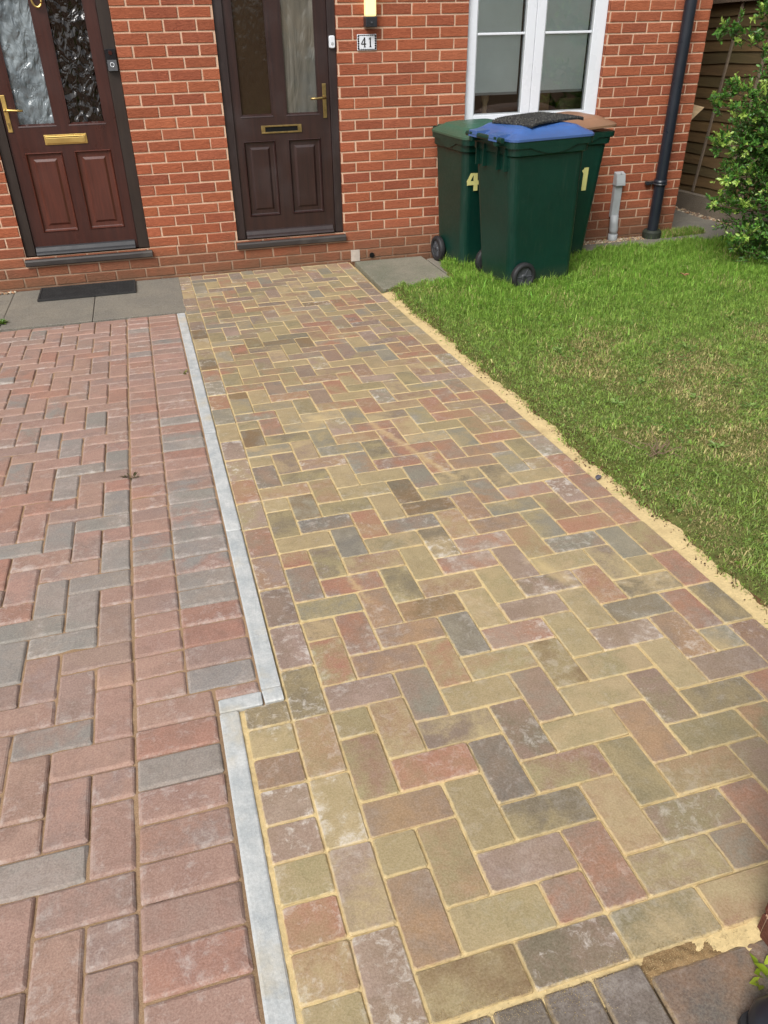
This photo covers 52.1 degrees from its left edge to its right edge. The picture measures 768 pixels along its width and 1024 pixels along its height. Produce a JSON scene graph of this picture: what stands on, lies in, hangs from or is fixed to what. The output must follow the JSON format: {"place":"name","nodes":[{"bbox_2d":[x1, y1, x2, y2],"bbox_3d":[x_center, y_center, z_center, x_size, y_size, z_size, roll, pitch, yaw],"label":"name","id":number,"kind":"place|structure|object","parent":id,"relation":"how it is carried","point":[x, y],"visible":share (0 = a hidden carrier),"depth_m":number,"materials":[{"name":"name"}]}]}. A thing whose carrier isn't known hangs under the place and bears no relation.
{"place":"outdoors","nodes":[
{"label":"outdoors","id":0,"kind":"place"},
{"bbox_2d":[0,314,260,1023],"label":"driveway","id":1,"kind":"structure","parent":0,"point":[55,988],"depth_m":2.17,"materials":[{"name":"red brick"}]},
{"bbox_2d":[119,472,137,479],"bbox_3d":[-1.062,-0.149,3.277,0.078,0.013,0.061,-24,40,-31],"label":"weed","id":2,"kind":"object","parent":1,"relation":"on","point":[135,473],"visible":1,"depth_m":3.28,"materials":[{"name":"brown plant"}]},
{"bbox_2d":[0,314,265,1023],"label":"joint grit","id":3,"kind":"object","parent":1,"relation":"on","point":[139,907],"visible":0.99,"depth_m":2.00,"materials":[{"name":"sand"}]},
{"bbox_2d":[0,210,767,331],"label":"pavement","id":4,"kind":"structure","parent":0,"point":[23,310],"depth_m":5.67,"materials":[{"name":"grey concrete"}]},
{"bbox_2d":[0,318,7,323],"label":"weed","id":5,"kind":"object","parent":4,"relation":"on","point":[3,320],"visible":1,"depth_m":5.31,"materials":[{"name":"green plant"}]},
{"bbox_2d":[37,280,135,301],"bbox_3d":[-2.242,-1.680,5.946,0.697,0.023,0.335,-9,34,-13],"label":"doormat","id":6,"kind":"object","parent":4,"relation":"on","point":[86,290],"visible":1,"depth_m":5.92,"materials":[{"name":"rubber"}]},
{"bbox_2d":[431,119,492,265],"bbox_3d":[0.715,-2.537,6.259,0.550,1.057,0.658,-14,35,-19],"label":"wheelie bin","id":7,"kind":"object","parent":4,"relation":"on","point":[459,237],"visible":0.56,"depth_m":6.08,"materials":[{"name":"green plastic"}]},
{"bbox_2d":[557,111,616,255],"bbox_3d":[1.353,-2.626,6.361,0.764,1.073,0.550,-13,35,-18],"label":"wheelie bin","id":8,"kind":"object","parent":4,"relation":"on","point":[592,154],"visible":0.09,"depth_m":6.15,"materials":[{"name":"green plastic"}]},
{"bbox_2d":[355,256,449,292],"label":"doorstep pavement","id":9,"kind":"structure","parent":0,"point":[383,275],"depth_m":6.30,"materials":[{"name":"grey concrete"}]},
{"bbox_2d":[178,262,767,1023],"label":"path","id":10,"kind":"structure","parent":0,"point":[574,708],"depth_m":2.13,"materials":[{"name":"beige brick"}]},
{"bbox_2d":[640,942,721,988],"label":"damp soil","id":11,"kind":"structure","parent":10,"relation":"on","point":[709,952],"depth_m":1.49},
{"bbox_2d":[480,95,488,113],"bbox_3d":[0.826,-3.351,6.431,0.090,0.184,0.090,-9,34,-13],"label":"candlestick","id":12,"kind":"object","parent":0,"point":[484,99],"visible":0.63,"depth_m":6.41,"materials":[{"name":"brown wood"}]},
{"bbox_2d":[539,93,549,110],"bbox_3d":[1.308,-3.439,6.575,0.120,0.164,0.100,-9,34,-13],"label":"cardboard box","id":13,"kind":"object","parent":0,"point":[544,102],"visible":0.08,"depth_m":6.54,"materials":[{"name":"brown cardboard"}]},
{"bbox_2d":[382,229,767,628],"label":"lawn","id":14,"kind":"structure","parent":0,"point":[699,541],"depth_m":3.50,"materials":[{"name":"plant"}]},
{"bbox_2d":[465,121,594,287],"bbox_3d":[1.005,-2.230,5.684,0.755,1.087,0.560,-15,36,-21],"label":"wheelie bin","id":15,"kind":"object","parent":14,"relation":"on","point":[528,178],"visible":0.94,"depth_m":5.49,"materials":[{"name":"green plastic"}]},
{"bbox_2d":[492,112,583,127],"bbox_3d":[1.065,-2.721,5.423,0.540,0.042,0.360,-25,40,-32],"label":"rubber mat","id":16,"kind":"object","parent":15,"relation":"on","point":[532,119],"visible":1,"depth_m":5.34,"materials":[{"name":"black rubber"}]},
{"bbox_2d":[388,289,765,619],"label":"soil crumbs","id":17,"kind":"object","parent":14,"relation":"on","point":[586,459],"visible":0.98,"depth_m":3.25,"materials":[{"name":"soil"}]},
{"bbox_2d":[403,258,767,546],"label":"clover","id":18,"kind":"object","parent":14,"relation":"on","point":[682,440],"visible":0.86,"depth_m":4.26,"materials":[{"name":"green plant"}]},
{"bbox_2d":[603,397,625,405],"bbox_3d":[1.109,-0.522,3.739,0.086,0.015,0.097,-17,37,-24],"label":"lawn weed","id":19,"kind":"object","parent":14,"relation":"on","point":[613,400],"visible":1,"depth_m":3.76,"materials":[{"name":"green plant"}]},
{"bbox_2d":[614,431,680,458],"bbox_3d":[1.114,-0.272,3.254,0.292,0.069,0.204,-9,34,-13],"label":"twig tangle","id":20,"kind":"object","parent":14,"relation":"on","point":[659,452],"visible":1,"depth_m":3.26,"materials":[{"name":"brown plant"}]},
{"bbox_2d":[689,392,704,397],"bbox_3d":[1.513,-0.569,3.798,0.079,0.018,0.065,8,34,13],"label":"lawn weed","id":21,"kind":"object","parent":14,"relation":"on","point":[694,395],"visible":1,"depth_m":3.79,"materials":[{"name":"green plant"}]},
{"bbox_2d":[708,440,730,447],"bbox_3d":[1.406,-0.285,3.310,0.090,0.014,0.065,-5,33,-7],"label":"lawn weed","id":22,"kind":"object","parent":14,"relation":"on","point":[713,444],"visible":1,"depth_m":3.31,"materials":[{"name":"green plant"}]},
{"bbox_2d":[705,0,767,266],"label":"shrub","id":23,"kind":"object","parent":14,"relation":"on","point":[748,143],"visible":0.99,"depth_m":5.73,"materials":[{"name":"green plant"}]},
{"bbox_2d":[740,402,759,407],"bbox_3d":[1.703,-0.499,3.656,0.092,0.017,0.067,-9,34,-13],"label":"lawn weed","id":24,"kind":"object","parent":14,"relation":"on","point":[752,404],"visible":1,"depth_m":3.66,"materials":[{"name":"green plant"}]},
{"bbox_2d":[461,940,767,1023],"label":"street pavement","id":25,"kind":"structure","parent":0,"point":[719,989],"depth_m":1.42,"materials":[{"name":"grey brick"}]},
{"bbox_2d":[738,995,767,1023],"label":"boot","id":26,"kind":"object","parent":25,"relation":"on","point":[757,1013],"visible":1,"depth_m":1.35,"materials":[{"name":"black leather"}]},
{"bbox_2d":[749,953,767,989],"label":"weed","id":27,"kind":"object","parent":25,"relation":"on","point":[763,968],"visible":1,"depth_m":1.46,"materials":[{"name":"green plant"}]},
{"bbox_3d":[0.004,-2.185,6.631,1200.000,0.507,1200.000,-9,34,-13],"label":"ground","id":28,"kind":"structure","parent":0,"visible":0},
{"bbox_2d":[177,313,296,1023],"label":"kerb","id":29,"kind":"structure","parent":28,"relation":"on","point":[278,1006],"depth_m":1.95,"materials":[{"name":"concrete"}]},
{"bbox_2d":[0,0,712,291],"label":"brick house","id":30,"kind":"structure","parent":28,"relation":"on","point":[189,138],"depth_m":5.97,"materials":[{"name":"brick"}]},
{"bbox_2d":[0,0,152,266],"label":"door","id":31,"kind":"structure","parent":30,"relation":"in","point":[61,154],"depth_m":5.58,"materials":[{"name":"brown wood"}]},
{"bbox_2d":[104,49,118,70],"bbox_3d":[-1.872,-3.106,5.393,0.072,0.132,0.039,-9,34,-13],"label":"video doorbell","id":32,"kind":"object","parent":30,"relation":"attached to","point":[111,59],"visible":1,"depth_m":5.38,"materials":[{"name":"black plastic"}]},
{"bbox_2d":[212,0,345,249],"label":"door","id":33,"kind":"structure","parent":30,"relation":"in","point":[278,66],"depth_m":5.91,"materials":[{"name":"brown wood"}]},
{"bbox_2d":[328,35,334,47],"bbox_3d":[-0.378,-3.420,5.709,0.044,0.080,0.025,-9,34,-13],"label":"doorbell","id":34,"kind":"object","parent":30,"relation":"attached to","point":[331,41],"visible":1,"depth_m":5.70,"materials":[{"name":"white plastic"}]},
{"bbox_2d":[357,34,376,50],"bbox_3d":[-0.126,-3.447,5.759,0.146,0.102,0.011,-9,34,-13],"label":"house number plaque","id":35,"kind":"object","parent":30,"relation":"attached to","point":[366,41],"visible":1,"depth_m":5.75,"materials":[{"name":"white ceramic"}]},
{"bbox_2d":[363,0,376,26],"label":"wall lamp","id":36,"kind":"object","parent":30,"relation":"attached to","point":[370,19],"visible":1,"depth_m":5.62,"materials":[{"name":"grey plastic"}]},
{"bbox_2d":[464,0,608,119],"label":"window","id":37,"kind":"structure","parent":30,"relation":"in","point":[555,32],"depth_m":6.18,"materials":[{"name":"white plastic"}]},
{"bbox_2d":[555,97,581,109],"bbox_3d":[1.582,-3.430,6.610,0.300,0.104,0.055,-9,34,-13],"label":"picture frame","id":38,"kind":"object","parent":30,"relation":"on","point":[568,103],"visible":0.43,"depth_m":6.60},
{"bbox_2d":[607,171,625,240],"bbox_3d":[2.055,-2.684,6.949,0.089,0.606,0.088,-9,34,-13],"label":"cable conduit","id":39,"kind":"object","parent":30,"relation":"attached to","point":[619,178],"visible":0.98,"depth_m":6.92,"materials":[{"name":"grey plastic"}]},
{"bbox_2d":[642,0,697,238],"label":"drainpipe","id":40,"kind":"object","parent":30,"relation":"attached to","point":[652,230],"visible":0.99,"depth_m":6.59,"materials":[{"name":"black plastic"}]},
{"bbox_2d":[691,105,703,119],"bbox_3d":[2.537,-3.851,7.441,0.235,0.205,1.470,-9,34,-13],"label":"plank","id":41,"kind":"object","parent":30,"relation":"attached to","point":[697,109],"visible":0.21,"depth_m":6.93,"materials":[{"name":"brown wood"}]},
{"bbox_2d":[0,206,730,294],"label":"gravel","id":42,"kind":"structure","parent":28,"relation":"on","point":[584,243],"depth_m":7.12,"materials":[{"name":"grey gravel"}]},
{"bbox_2d":[658,225,705,237],"bbox_3d":[2.705,-2.588,7.204,0.589,0.088,0.278,-9,34,-13],"label":"grass tuft","id":43,"kind":"object","parent":42,"relation":"on","point":[684,231],"visible":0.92,"depth_m":7.18,"materials":[{"name":"green plant"}]},
{"bbox_2d":[675,0,767,224],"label":"fence","id":44,"kind":"object","parent":28,"relation":"on","point":[727,59],"visible":0.15,"depth_m":7.72,"materials":[{"name":"brown wood"}]},
{"bbox_2d":[757,903,767,945],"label":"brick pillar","id":45,"kind":"structure","parent":28,"relation":"on","point":[762,926],"depth_m":1.50,"materials":[{"name":"red brick"}]}
]}

